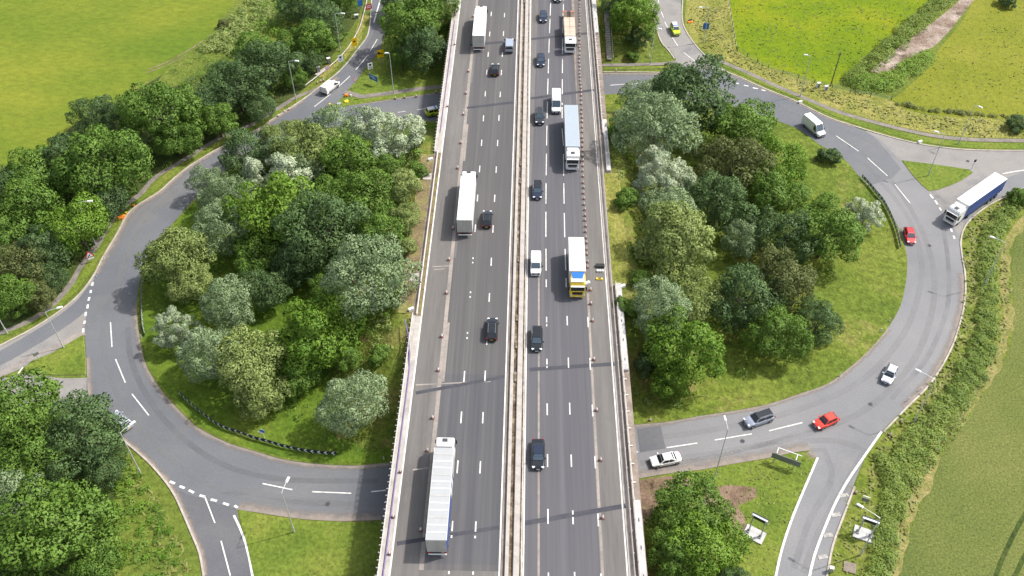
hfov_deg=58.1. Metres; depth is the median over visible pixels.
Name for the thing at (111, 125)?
tree
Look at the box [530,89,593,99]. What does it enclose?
expansion joint
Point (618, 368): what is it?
crash barrier
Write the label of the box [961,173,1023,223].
side road
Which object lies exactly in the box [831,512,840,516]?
hatch mark
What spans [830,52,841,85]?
telegraph pole
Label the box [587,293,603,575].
dusty margin
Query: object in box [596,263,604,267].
pallet
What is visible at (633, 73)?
kerbside dirt
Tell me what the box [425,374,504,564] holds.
motorway carriageway
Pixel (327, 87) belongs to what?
van
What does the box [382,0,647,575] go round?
motorway deck
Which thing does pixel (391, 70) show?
street lamp
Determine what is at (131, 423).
street lamp
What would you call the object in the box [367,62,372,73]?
road sign
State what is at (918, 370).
street lamp
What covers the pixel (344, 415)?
tree
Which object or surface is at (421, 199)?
motorway verge
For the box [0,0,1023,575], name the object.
ground
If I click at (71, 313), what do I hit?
side road
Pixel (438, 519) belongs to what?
articulated lorry
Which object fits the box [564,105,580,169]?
articulated lorry
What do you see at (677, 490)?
tree
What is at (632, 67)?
grass island
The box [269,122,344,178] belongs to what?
tree
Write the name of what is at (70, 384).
side road
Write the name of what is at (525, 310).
crash barrier
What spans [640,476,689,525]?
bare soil
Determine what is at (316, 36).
tree
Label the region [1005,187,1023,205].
shrub
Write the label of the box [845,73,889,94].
hedge
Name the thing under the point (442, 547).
rear door
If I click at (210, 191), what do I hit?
tree
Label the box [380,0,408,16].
tree
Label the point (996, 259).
street lamp
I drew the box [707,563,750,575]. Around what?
tree
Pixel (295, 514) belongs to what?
kerbside dirt
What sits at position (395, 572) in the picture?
motorway carriageway
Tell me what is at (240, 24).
hedge
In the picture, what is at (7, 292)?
tree
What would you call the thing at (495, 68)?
car
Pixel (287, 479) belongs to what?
street lamp
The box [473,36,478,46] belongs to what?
rear door
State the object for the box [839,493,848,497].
hatch mark
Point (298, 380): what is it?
tree
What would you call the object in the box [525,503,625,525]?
expansion joint
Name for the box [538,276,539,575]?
oil streak
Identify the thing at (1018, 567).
wheel rut
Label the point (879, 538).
hedge
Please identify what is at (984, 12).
field
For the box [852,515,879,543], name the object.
pad sign
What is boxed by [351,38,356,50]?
road sign
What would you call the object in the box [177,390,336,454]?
chevron board
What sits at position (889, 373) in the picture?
car
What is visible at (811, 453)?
kerbside dirt
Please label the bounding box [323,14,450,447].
embankment
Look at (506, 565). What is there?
concrete barrier
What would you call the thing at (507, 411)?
drain channel
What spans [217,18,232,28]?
shrub
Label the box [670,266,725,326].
tree
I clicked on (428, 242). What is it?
deck edge
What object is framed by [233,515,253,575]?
edge line
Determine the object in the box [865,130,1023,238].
side road
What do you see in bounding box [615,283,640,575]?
bridge parapet
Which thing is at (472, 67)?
dusty margin
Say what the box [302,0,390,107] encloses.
slip road
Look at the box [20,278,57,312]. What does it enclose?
tree
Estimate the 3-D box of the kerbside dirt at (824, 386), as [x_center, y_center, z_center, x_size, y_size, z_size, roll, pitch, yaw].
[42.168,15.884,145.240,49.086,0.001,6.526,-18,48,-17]
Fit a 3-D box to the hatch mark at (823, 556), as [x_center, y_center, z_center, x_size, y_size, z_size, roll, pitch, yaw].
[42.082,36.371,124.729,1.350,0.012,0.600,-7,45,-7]
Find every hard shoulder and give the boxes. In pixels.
[391,0,475,569]
[574,0,626,575]
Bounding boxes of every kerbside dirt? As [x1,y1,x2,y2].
[86,357,91,395]
[96,101,303,273]
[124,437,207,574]
[134,302,388,468]
[237,504,381,520]
[350,92,441,105]
[603,73,660,74]
[635,328,889,426]
[638,445,809,477]
[719,69,852,126]
[807,450,816,457]
[901,273,963,407]
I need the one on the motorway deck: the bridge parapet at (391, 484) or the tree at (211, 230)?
the bridge parapet at (391, 484)
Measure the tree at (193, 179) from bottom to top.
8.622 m
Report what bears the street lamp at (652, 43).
on the ground at (162, 490)
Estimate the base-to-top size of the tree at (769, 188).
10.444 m
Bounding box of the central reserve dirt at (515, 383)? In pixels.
[504,1,529,575]
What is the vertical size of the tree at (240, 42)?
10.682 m
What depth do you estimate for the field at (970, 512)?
132.15 m
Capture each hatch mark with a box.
[818,554,827,559]
[823,533,832,537]
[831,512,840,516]
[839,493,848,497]
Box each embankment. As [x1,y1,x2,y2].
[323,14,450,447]
[596,0,726,575]
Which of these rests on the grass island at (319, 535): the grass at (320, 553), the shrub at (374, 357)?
the grass at (320, 553)
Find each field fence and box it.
[729,1,736,49]
[737,48,892,99]
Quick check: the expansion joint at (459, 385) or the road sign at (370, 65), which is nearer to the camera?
the expansion joint at (459, 385)
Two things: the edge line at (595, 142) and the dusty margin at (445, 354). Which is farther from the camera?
the edge line at (595, 142)
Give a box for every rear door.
[426,540,436,551]
[436,540,446,551]
[457,220,464,231]
[464,220,471,231]
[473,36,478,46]
[478,36,483,46]
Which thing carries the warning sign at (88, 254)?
on the grass verge at (89, 267)
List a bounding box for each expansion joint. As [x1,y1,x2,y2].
[397,525,499,545]
[415,375,504,394]
[467,101,512,108]
[470,41,515,45]
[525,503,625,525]
[529,32,587,39]
[529,362,614,370]
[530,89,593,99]
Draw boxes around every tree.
[0,164,43,201]
[0,175,69,236]
[0,202,30,258]
[0,238,54,288]
[0,272,37,319]
[0,365,63,463]
[0,426,71,484]
[0,467,58,533]
[0,474,125,575]
[0,527,43,575]
[2,144,75,201]
[10,219,73,276]
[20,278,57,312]
[31,260,68,291]
[33,190,111,256]
[34,131,94,189]
[35,389,127,486]
[47,123,154,199]
[64,94,117,133]
[64,539,124,575]
[78,440,127,492]
[80,173,128,221]
[100,101,141,135]
[102,125,147,167]
[112,81,206,138]
[132,226,217,291]
[150,118,204,156]
[150,305,204,348]
[164,262,214,304]
[174,326,247,383]
[177,82,235,129]
[184,163,230,198]
[190,199,263,257]
[195,174,255,218]
[197,102,238,136]
[198,273,255,334]
[200,59,272,111]
[214,323,288,406]
[217,127,272,177]
[220,171,324,249]
[228,39,304,92]
[229,29,277,72]
[231,224,285,286]
[232,374,293,420]
[236,267,293,313]
[241,88,276,122]
[241,152,312,212]
[253,120,305,166]
[259,135,308,171]
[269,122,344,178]
[270,189,380,272]
[270,226,327,289]
[272,289,367,377]
[274,354,323,400]
[276,0,328,22]
[276,17,337,62]
[281,65,308,88]
[282,154,327,190]
[284,118,318,148]
[290,48,324,73]
[299,0,344,38]
[302,104,366,145]
[302,173,357,224]
[307,265,341,300]
[313,368,389,438]
[314,134,380,187]
[318,0,358,11]
[319,232,423,321]
[328,166,400,221]
[328,339,361,372]
[350,105,425,160]
[355,203,406,257]
[370,150,406,178]
[374,167,423,204]
[375,0,442,48]
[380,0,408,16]
[386,45,416,69]
[389,202,421,233]
[397,23,447,73]
[407,0,462,21]
[599,0,641,15]
[609,0,660,37]
[610,91,703,162]
[617,78,666,116]
[625,26,654,48]
[630,199,716,284]
[632,143,697,198]
[632,274,692,342]
[637,185,696,235]
[640,302,726,384]
[642,53,738,137]
[644,468,736,536]
[646,522,705,575]
[649,360,691,399]
[658,61,691,96]
[665,510,753,575]
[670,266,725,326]
[681,169,759,232]
[690,135,776,204]
[704,262,789,333]
[707,97,777,164]
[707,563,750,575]
[718,215,764,260]
[738,304,815,365]
[740,166,808,217]
[741,131,809,194]
[752,242,818,313]
[753,204,827,263]
[792,192,868,262]
[792,295,845,345]
[841,196,886,232]
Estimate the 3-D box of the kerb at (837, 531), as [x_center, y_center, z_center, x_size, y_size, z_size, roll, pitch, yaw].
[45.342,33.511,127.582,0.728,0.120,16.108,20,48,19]
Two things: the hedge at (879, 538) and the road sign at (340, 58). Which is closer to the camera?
the hedge at (879, 538)
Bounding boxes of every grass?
[127,454,190,575]
[139,123,437,462]
[156,350,389,458]
[247,517,377,575]
[642,139,903,421]
[646,455,810,575]
[833,486,890,575]
[884,242,1012,575]
[914,7,1023,116]
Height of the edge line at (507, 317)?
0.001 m
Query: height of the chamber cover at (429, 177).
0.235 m
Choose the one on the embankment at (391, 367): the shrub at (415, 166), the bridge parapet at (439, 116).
the shrub at (415, 166)
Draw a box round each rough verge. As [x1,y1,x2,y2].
[159,0,313,86]
[685,0,1023,137]
[828,197,1023,575]
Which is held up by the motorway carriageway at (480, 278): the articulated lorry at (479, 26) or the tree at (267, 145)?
the articulated lorry at (479, 26)
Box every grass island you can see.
[25,335,85,374]
[239,510,380,575]
[332,88,441,106]
[351,39,445,94]
[602,66,669,69]
[640,451,815,575]
[902,160,972,190]
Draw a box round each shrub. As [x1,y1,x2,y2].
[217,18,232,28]
[322,40,334,49]
[368,344,390,367]
[396,236,417,256]
[406,160,429,178]
[427,17,444,31]
[433,34,448,51]
[607,117,636,144]
[613,187,639,211]
[614,295,638,316]
[626,51,639,60]
[628,269,650,291]
[633,352,657,378]
[745,205,767,226]
[815,148,842,163]
[998,0,1016,7]
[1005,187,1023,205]
[1006,114,1023,133]
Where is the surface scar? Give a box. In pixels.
[416,381,490,384]
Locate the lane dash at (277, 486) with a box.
[263,483,291,489]
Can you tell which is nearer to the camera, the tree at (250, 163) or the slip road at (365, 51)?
the tree at (250, 163)
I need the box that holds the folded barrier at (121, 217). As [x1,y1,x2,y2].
[117,214,125,219]
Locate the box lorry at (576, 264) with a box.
[568,237,586,296]
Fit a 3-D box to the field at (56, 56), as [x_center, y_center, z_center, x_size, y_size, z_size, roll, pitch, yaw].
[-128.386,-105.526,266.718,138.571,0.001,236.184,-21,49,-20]
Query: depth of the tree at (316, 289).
156.06 m
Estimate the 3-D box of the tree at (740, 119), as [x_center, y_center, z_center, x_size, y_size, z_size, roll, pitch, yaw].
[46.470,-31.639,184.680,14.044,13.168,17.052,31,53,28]
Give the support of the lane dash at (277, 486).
on the roundabout road at (168, 441)
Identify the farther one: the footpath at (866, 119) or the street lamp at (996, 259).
the footpath at (866, 119)
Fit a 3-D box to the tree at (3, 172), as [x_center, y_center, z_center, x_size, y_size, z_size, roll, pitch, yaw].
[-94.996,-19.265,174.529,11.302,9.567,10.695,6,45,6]
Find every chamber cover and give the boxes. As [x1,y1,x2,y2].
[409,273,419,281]
[423,173,431,179]
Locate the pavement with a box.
[0,276,94,376]
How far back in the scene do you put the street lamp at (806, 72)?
198.93 m
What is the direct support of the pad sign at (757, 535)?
on the grass island at (788, 480)
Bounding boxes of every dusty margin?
[419,0,477,569]
[442,323,449,381]
[454,229,457,257]
[463,124,467,160]
[471,53,474,82]
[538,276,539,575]
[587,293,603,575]
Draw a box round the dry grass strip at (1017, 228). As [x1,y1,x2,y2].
[887,215,1023,575]
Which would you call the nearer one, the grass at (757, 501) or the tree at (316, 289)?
the grass at (757, 501)
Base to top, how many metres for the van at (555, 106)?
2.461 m
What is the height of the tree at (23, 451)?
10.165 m
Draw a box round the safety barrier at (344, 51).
[305,0,366,87]
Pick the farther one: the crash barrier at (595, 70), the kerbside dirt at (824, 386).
the crash barrier at (595, 70)
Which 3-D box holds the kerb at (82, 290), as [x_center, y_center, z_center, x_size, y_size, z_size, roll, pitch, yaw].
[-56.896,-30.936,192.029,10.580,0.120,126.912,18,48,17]
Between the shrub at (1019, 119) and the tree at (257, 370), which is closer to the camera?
the tree at (257, 370)
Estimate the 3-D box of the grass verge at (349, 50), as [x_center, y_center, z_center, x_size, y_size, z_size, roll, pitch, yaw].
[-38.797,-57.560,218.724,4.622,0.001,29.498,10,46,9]
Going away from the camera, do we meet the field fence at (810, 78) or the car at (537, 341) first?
the car at (537, 341)
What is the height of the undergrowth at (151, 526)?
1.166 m
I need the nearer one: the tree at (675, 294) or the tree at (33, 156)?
the tree at (675, 294)
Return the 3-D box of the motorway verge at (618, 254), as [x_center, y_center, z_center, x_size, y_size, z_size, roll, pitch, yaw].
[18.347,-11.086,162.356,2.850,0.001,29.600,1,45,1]
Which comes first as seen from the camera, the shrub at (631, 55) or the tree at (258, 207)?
the tree at (258, 207)
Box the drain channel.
[500,0,520,575]
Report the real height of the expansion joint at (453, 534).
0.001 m
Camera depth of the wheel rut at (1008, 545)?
125.97 m
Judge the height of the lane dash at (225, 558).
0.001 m
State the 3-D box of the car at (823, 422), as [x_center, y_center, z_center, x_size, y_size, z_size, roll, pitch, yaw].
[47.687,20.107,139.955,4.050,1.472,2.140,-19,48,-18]
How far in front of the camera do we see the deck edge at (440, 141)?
192.54 m
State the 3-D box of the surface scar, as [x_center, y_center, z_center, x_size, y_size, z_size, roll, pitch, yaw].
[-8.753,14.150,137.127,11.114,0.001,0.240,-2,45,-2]
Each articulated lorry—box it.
[425,437,456,554]
[457,171,477,235]
[472,6,487,49]
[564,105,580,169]
[943,172,1006,225]
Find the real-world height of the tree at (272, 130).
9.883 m
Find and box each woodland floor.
[0,0,363,330]
[0,405,127,575]
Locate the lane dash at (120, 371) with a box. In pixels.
[115,359,125,382]
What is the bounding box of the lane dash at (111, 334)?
[110,322,112,346]
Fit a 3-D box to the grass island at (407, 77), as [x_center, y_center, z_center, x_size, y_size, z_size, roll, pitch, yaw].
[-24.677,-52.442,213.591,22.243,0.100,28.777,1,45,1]
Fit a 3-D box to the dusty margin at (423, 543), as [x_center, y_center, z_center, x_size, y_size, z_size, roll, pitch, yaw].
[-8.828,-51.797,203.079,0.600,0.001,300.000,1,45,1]
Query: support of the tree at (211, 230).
on the island grass at (153, 295)
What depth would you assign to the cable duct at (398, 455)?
127.53 m
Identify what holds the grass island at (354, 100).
on the ground at (162, 490)
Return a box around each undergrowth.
[0,13,298,277]
[1,2,356,316]
[1,401,120,575]
[97,452,177,575]
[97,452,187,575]
[155,125,422,428]
[367,137,424,380]
[369,313,389,394]
[394,17,448,74]
[602,14,656,57]
[614,98,837,410]
[616,105,651,404]
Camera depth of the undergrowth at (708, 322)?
163.38 m
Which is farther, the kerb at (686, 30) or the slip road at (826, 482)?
the kerb at (686, 30)
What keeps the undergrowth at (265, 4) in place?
on the woodland floor at (283, 94)
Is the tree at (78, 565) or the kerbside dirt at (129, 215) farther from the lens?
the kerbside dirt at (129, 215)
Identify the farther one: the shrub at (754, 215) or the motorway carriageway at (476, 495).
the shrub at (754, 215)
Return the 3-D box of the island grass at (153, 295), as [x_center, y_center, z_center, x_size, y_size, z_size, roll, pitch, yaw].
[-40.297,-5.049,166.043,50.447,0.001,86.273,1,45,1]
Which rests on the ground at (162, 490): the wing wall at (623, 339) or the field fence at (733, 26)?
the field fence at (733, 26)
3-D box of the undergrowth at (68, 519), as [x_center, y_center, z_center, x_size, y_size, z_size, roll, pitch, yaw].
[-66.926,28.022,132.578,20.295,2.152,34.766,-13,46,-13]
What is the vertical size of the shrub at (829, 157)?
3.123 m
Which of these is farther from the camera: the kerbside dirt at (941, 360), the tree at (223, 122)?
the tree at (223, 122)
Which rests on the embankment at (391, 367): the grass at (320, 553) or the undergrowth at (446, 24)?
the undergrowth at (446, 24)
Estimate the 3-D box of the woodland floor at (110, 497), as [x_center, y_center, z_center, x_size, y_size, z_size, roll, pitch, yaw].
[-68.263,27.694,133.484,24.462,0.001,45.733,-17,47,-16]
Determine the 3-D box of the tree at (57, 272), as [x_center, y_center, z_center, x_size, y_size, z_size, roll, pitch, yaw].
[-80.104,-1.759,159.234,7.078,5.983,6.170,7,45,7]
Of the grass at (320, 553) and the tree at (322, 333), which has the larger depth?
the tree at (322, 333)
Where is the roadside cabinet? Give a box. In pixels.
[828,566,833,572]
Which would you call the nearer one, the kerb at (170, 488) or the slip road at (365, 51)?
the kerb at (170, 488)
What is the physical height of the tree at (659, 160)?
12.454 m
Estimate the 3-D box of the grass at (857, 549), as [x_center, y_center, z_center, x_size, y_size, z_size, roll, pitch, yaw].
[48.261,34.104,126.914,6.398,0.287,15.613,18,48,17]
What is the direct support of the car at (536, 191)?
on the motorway carriageway at (568, 547)
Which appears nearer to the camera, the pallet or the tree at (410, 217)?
the pallet
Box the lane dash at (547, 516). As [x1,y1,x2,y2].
[547,509,548,523]
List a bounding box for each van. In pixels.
[320,80,339,94]
[504,38,514,52]
[529,250,542,275]
[550,88,562,113]
[801,112,825,137]
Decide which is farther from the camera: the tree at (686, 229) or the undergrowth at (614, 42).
the undergrowth at (614, 42)
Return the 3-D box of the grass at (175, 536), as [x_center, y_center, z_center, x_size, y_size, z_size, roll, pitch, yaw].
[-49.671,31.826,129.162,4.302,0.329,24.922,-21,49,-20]
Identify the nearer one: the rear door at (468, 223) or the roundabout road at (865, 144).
the rear door at (468, 223)
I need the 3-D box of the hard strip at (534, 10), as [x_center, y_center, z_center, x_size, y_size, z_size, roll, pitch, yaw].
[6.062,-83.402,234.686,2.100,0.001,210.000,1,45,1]
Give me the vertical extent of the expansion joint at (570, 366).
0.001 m
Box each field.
[0,0,236,170]
[730,0,927,85]
[892,0,1023,117]
[899,230,1023,575]
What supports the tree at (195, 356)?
on the island grass at (153, 295)
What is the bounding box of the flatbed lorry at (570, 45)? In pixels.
[563,11,576,52]
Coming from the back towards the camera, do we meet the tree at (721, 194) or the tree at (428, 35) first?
the tree at (428, 35)
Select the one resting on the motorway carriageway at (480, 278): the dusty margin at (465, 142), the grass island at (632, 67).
the dusty margin at (465, 142)
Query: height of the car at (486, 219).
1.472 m
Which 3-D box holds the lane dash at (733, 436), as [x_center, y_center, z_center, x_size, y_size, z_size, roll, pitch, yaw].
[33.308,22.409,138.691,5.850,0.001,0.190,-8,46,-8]
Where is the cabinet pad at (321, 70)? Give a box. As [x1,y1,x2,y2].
[315,67,329,76]
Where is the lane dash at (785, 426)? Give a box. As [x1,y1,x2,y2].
[769,422,801,430]
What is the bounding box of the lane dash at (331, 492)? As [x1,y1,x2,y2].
[312,491,350,493]
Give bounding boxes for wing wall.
[593,0,598,33]
[603,119,610,172]
[616,283,628,371]
[635,500,646,575]
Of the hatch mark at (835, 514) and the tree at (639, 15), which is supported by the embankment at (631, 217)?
the tree at (639, 15)
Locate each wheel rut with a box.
[993,512,1023,575]
[1013,553,1023,575]
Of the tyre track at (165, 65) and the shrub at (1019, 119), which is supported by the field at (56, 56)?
the tyre track at (165, 65)
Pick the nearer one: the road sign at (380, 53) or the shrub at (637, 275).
the shrub at (637, 275)
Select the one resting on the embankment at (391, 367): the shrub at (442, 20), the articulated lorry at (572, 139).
the shrub at (442, 20)
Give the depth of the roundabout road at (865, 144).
194.87 m
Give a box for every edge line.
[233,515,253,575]
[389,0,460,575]
[498,0,518,575]
[522,0,530,575]
[585,0,605,275]
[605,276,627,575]
[775,457,818,575]
[808,431,881,575]
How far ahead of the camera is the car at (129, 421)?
139.34 m
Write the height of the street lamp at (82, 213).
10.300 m
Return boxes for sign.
[85,251,93,260]
[338,55,342,63]
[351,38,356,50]
[357,0,362,11]
[365,3,371,14]
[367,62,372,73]
[369,74,377,83]
[377,49,383,64]
[744,512,768,544]
[771,448,801,468]
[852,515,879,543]
[862,495,870,502]
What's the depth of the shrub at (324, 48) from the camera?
216.15 m
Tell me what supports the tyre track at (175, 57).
on the field at (56, 56)
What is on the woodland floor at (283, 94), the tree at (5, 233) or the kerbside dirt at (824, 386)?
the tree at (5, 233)
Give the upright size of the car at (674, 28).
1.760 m
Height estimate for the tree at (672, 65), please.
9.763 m
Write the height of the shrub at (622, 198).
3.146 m
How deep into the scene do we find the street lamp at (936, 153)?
179.31 m
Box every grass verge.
[0,108,285,339]
[319,15,368,77]
[720,63,1023,148]
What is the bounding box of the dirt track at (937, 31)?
[870,0,973,72]
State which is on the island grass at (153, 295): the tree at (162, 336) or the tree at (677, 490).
the tree at (162, 336)
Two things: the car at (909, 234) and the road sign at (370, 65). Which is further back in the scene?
the road sign at (370, 65)
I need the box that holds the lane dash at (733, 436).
[715,433,751,439]
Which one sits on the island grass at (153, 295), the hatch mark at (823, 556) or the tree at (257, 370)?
the tree at (257, 370)
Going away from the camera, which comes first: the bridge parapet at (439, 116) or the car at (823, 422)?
the car at (823, 422)
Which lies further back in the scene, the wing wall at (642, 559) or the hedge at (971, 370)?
the hedge at (971, 370)
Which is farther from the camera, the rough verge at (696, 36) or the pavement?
the rough verge at (696, 36)
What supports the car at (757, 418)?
on the roundabout road at (921, 329)
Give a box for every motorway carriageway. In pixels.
[390,569,498,575]
[424,0,518,573]
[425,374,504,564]
[524,0,599,575]
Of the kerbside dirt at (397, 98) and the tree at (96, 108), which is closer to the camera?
the tree at (96, 108)
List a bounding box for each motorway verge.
[398,154,433,312]
[604,173,629,283]
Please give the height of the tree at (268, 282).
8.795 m
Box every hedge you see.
[198,0,279,57]
[250,0,310,37]
[841,0,955,86]
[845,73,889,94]
[860,472,911,575]
[873,49,937,91]
[873,450,905,492]
[881,392,971,487]
[895,101,1023,118]
[940,314,1002,410]
[972,200,1022,324]
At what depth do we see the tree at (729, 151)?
171.26 m
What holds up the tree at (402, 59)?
on the grass island at (407, 77)
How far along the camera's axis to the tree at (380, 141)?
176.31 m
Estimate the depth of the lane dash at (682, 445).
137.59 m
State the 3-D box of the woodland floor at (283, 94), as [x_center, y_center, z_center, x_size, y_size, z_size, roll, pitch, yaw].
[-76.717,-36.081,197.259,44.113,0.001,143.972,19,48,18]
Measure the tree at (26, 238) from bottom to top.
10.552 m
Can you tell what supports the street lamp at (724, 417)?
on the grass island at (788, 480)
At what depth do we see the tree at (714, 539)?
118.49 m
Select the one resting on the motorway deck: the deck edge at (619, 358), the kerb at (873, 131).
the deck edge at (619, 358)
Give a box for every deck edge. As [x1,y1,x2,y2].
[382,316,420,575]
[418,153,440,315]
[437,16,457,152]
[586,0,637,575]
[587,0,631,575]
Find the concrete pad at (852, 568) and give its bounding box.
[843,561,855,573]
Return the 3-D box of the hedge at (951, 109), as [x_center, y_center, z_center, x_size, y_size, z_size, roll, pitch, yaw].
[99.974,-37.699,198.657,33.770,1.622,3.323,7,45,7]
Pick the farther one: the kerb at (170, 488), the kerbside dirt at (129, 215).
the kerbside dirt at (129, 215)
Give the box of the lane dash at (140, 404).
[132,394,148,415]
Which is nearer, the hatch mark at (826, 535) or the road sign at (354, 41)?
the hatch mark at (826, 535)
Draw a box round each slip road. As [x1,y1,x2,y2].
[176,490,250,575]
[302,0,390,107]
[352,6,387,75]
[652,0,724,70]
[777,452,864,575]
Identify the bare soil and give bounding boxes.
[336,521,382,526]
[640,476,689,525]
[703,485,757,530]
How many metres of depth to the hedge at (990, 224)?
165.66 m
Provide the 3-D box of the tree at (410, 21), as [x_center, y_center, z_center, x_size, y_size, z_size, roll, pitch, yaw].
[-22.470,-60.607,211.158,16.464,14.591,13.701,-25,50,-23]
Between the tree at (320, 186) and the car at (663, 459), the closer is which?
the car at (663, 459)
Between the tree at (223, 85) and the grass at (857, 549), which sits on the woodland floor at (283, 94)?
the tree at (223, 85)
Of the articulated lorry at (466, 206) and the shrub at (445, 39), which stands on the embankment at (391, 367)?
the shrub at (445, 39)
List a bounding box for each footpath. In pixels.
[0,77,339,334]
[343,85,442,97]
[602,61,675,65]
[708,55,1023,141]
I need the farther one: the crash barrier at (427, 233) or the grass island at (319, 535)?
the crash barrier at (427, 233)
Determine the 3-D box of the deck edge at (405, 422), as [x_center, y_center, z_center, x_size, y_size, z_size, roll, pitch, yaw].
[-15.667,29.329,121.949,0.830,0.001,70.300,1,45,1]
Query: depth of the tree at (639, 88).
187.82 m
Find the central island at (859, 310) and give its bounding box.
[137,94,906,465]
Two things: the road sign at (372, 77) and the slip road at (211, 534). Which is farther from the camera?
the road sign at (372, 77)
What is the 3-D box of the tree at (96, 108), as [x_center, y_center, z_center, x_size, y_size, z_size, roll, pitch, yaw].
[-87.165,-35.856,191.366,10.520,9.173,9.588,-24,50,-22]
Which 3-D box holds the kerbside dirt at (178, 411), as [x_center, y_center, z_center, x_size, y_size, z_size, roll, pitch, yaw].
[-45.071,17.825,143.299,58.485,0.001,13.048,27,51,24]
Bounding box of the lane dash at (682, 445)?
[667,443,697,447]
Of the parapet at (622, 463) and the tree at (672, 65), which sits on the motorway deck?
the parapet at (622, 463)
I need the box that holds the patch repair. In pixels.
[637,426,664,451]
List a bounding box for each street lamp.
[45,306,64,347]
[77,200,95,244]
[120,421,140,472]
[281,477,294,532]
[288,60,298,99]
[335,13,344,50]
[384,52,393,92]
[650,28,661,63]
[699,7,709,42]
[714,415,727,476]
[800,54,810,95]
[856,503,879,555]
[913,369,935,422]
[927,130,943,175]
[958,105,982,143]
[983,236,1005,284]
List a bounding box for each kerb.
[0,0,371,345]
[123,440,204,575]
[603,71,660,72]
[650,0,674,58]
[681,0,704,55]
[719,68,1023,150]
[826,486,854,575]
[883,196,1007,431]
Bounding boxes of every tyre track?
[147,40,203,69]
[147,56,182,72]
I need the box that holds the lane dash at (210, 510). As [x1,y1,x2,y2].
[205,497,215,522]
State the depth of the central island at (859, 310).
158.02 m
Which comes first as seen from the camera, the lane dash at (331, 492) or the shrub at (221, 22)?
the lane dash at (331, 492)
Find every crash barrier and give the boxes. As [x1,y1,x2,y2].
[416,151,437,314]
[520,0,529,575]
[589,0,600,132]
[600,135,635,575]
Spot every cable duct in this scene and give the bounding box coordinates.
[382,319,409,575]
[440,20,454,131]
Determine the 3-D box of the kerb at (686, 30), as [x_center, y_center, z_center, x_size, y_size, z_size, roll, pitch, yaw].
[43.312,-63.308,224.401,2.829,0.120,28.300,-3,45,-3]
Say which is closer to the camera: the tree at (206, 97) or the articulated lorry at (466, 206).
the articulated lorry at (466, 206)
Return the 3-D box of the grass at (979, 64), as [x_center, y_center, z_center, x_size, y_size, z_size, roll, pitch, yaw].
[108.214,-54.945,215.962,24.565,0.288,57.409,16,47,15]
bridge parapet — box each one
[375,312,415,575]
[433,13,454,152]
[591,0,603,134]
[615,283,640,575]
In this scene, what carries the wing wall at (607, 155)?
on the motorway deck
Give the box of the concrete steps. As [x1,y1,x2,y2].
[604,10,612,59]
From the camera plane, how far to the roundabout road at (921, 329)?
146.03 m
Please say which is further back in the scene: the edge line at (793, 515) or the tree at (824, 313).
the tree at (824, 313)
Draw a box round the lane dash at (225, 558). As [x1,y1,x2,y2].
[220,541,230,575]
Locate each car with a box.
[111,410,133,430]
[425,105,439,117]
[481,210,492,227]
[485,318,498,340]
[490,63,499,75]
[530,325,543,351]
[530,438,545,469]
[531,180,542,198]
[534,107,544,124]
[536,53,545,66]
[539,10,547,21]
[649,451,682,468]
[670,22,680,34]
[743,408,775,428]
[813,412,839,429]
[880,362,898,384]
[903,227,916,243]
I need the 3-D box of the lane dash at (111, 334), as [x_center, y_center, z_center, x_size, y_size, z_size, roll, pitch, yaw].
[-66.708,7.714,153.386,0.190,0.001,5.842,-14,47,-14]
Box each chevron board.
[140,280,144,333]
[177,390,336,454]
[862,174,901,247]
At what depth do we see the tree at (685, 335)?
139.23 m
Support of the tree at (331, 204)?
on the island grass at (153, 295)
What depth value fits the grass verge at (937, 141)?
193.35 m
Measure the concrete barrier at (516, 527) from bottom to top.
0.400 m
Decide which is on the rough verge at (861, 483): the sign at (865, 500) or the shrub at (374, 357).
the sign at (865, 500)
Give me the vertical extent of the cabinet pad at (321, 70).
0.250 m
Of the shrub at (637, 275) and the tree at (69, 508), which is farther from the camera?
the shrub at (637, 275)
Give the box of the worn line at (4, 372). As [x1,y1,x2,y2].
[0,330,84,375]
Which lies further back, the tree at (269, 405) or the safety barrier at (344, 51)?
the safety barrier at (344, 51)
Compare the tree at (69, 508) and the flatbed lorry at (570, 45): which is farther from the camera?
the flatbed lorry at (570, 45)
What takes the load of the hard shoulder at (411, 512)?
on the motorway deck
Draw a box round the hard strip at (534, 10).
[528,0,537,228]
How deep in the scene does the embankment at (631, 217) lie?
162.87 m
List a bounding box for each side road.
[0,285,91,364]
[0,374,86,407]
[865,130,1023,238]
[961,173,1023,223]
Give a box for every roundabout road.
[84,93,441,519]
[603,70,900,183]
[634,70,963,472]
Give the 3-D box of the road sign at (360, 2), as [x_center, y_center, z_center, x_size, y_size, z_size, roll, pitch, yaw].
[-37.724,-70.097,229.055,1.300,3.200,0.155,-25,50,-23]
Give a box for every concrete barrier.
[504,0,522,575]
[512,0,528,575]
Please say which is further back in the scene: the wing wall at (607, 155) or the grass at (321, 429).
the wing wall at (607, 155)
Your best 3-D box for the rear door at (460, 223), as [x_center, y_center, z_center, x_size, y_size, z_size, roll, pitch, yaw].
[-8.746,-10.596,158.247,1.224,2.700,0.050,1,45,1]
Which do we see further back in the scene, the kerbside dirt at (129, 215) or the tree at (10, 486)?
the kerbside dirt at (129, 215)

